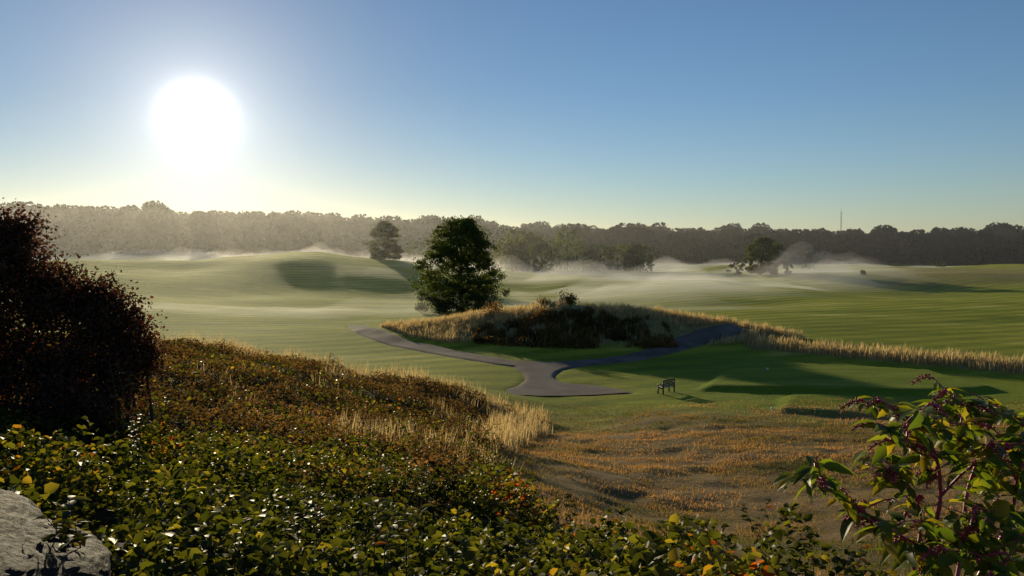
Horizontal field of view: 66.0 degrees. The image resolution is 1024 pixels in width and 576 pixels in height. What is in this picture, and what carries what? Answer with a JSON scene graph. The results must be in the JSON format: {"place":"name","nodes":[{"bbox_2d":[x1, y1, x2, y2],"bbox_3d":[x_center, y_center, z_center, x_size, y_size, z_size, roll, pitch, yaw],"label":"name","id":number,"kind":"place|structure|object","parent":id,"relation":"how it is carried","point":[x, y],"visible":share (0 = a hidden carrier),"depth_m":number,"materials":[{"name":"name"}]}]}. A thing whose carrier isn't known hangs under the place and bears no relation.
{"place":"outdoors","nodes":[
{"label":"outdoors","id":0,"kind":"place"},
{"bbox_2d":[0,0,1023,233],"label":"sky","id":1,"kind":"structure","parent":0,"point":[904,115],"materials":[{"name":"blue"}]},
{"bbox_2d":[1,252,1023,575],"bbox_3d":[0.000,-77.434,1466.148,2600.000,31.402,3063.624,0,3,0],"label":"ground terrain","id":2,"kind":"structure","parent":0,"point":[311,302],"depth_m":76.60,"materials":[{"name":"green plant"}]},
{"bbox_2d":[0,489,111,575],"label":"boulder","id":3,"kind":"object","parent":2,"relation":"on","point":[25,550],"visible":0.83,"depth_m":3.47,"materials":[{"name":"grey stone"}]},
{"bbox_2d":[0,197,176,468],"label":"wild bush","id":4,"kind":"object","parent":2,"relation":"on","point":[42,299],"visible":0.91,"depth_m":13.40,"materials":[{"name":"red plant"}]},
{"bbox_2d":[0,334,564,537],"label":"weed cover","id":5,"kind":"object","parent":2,"relation":"on","point":[183,353],"visible":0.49,"depth_m":24.69,"materials":[{"name":"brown plant"}]},
{"bbox_2d":[365,220,403,259],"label":"deciduous tree","id":6,"kind":"object","parent":2,"relation":"on","point":[390,246],"visible":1,"depth_m":257.40,"materials":[{"name":"green plant"}]},
{"bbox_2d":[32,361,872,575],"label":"leafy sprigs","id":7,"kind":"object","parent":2,"relation":"on","point":[64,526],"visible":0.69,"depth_m":4.78,"materials":[{"name":"green plant"}]},
{"bbox_2d":[408,215,509,314],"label":"deciduous tree","id":8,"kind":"object","parent":2,"relation":"on","point":[477,253],"visible":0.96,"depth_m":129.20,"materials":[{"name":"green plant"}]},
{"bbox_2d":[0,316,941,575],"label":"vine groundcover","id":9,"kind":"object","parent":2,"relation":"on","point":[148,493],"visible":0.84,"depth_m":6.54,"materials":[{"name":"green plant"}]},
{"bbox_2d":[198,353,796,575],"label":"dry weed stalks","id":10,"kind":"object","parent":2,"relation":"on","point":[327,432],"visible":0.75,"depth_m":22.38,"materials":[{"name":"brown plant"}]},
{"bbox_2d":[0,200,1023,266],"bbox_3d":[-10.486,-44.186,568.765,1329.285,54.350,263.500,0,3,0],"label":"distant treeline","id":11,"kind":"object","parent":2,"relation":"on","point":[151,227],"visible":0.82,"depth_m":501.48,"materials":[{"name":"green plant"}]},
{"bbox_2d":[7,298,1023,481],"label":"tall dry grass","id":12,"kind":"structure","parent":2,"relation":"on","point":[519,429],"depth_m":68.69,"materials":[{"name":"beige plant"}]},
{"bbox_2d":[404,229,656,273],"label":"tree grove","id":13,"kind":"object","parent":2,"relation":"on","point":[516,254],"visible":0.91,"depth_m":327.88,"materials":[{"name":"green plant"}]},
{"bbox_2d":[472,290,678,348],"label":"bushes","id":14,"kind":"object","parent":2,"relation":"on","point":[549,331],"visible":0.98,"depth_m":79.73,"materials":[{"name":"green plant"}]},
{"bbox_2d":[657,378,674,393],"bbox_3d":[10.585,6.732,54.138,1.360,0.960,0.525,-3,4,-42],"label":"park bench","id":15,"kind":"object","parent":2,"relation":"on","point":[668,382],"visible":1,"depth_m":53.91,"materials":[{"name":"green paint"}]},
{"bbox_2d":[725,262,743,274],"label":"shrub","id":16,"kind":"object","parent":2,"relation":"on","point":[732,266],"visible":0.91,"depth_m":269.86,"materials":[{"name":"green plant"}]},
{"bbox_2d":[482,393,1023,575],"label":"rough grass","id":17,"kind":"structure","parent":2,"relation":"on","point":[722,470],"depth_m":28.38,"materials":[{"name":"brown plant"}]},
{"bbox_2d":[740,236,789,274],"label":"deciduous tree","id":18,"kind":"object","parent":2,"relation":"on","point":[756,256],"visible":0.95,"depth_m":259.56,"materials":[{"name":"green plant"}]},
{"bbox_2d":[769,262,778,274],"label":"shrub","id":19,"kind":"object","parent":2,"relation":"on","point":[773,271],"visible":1,"depth_m":257.31,"materials":[{"name":"green plant"}]},
{"bbox_2d":[783,262,793,273],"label":"shrub","id":20,"kind":"object","parent":2,"relation":"on","point":[787,269],"visible":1,"depth_m":255.49,"materials":[{"name":"green plant"}]},
{"bbox_2d":[800,250,823,269],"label":"shrub","id":21,"kind":"object","parent":2,"relation":"on","point":[805,260],"visible":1,"depth_m":299.36,"materials":[{"name":"green plant"}]},
{"bbox_2d":[773,373,1023,575],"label":"pokeweed plant","id":22,"kind":"object","parent":2,"relation":"on","point":[954,531],"visible":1,"depth_m":2.89,"materials":[{"name":"green plant"}]},
{"bbox_2d":[931,261,946,266],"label":"shrub","id":23,"kind":"object","parent":2,"relation":"on","point":[940,265],"visible":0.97,"depth_m":339.79,"materials":[{"name":"green plant"}]},
{"bbox_2d":[347,324,747,395],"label":"cart path","id":24,"kind":"structure","parent":0,"point":[540,380],"depth_m":71.18,"materials":[{"name":"grey asphalt"}]}
]}

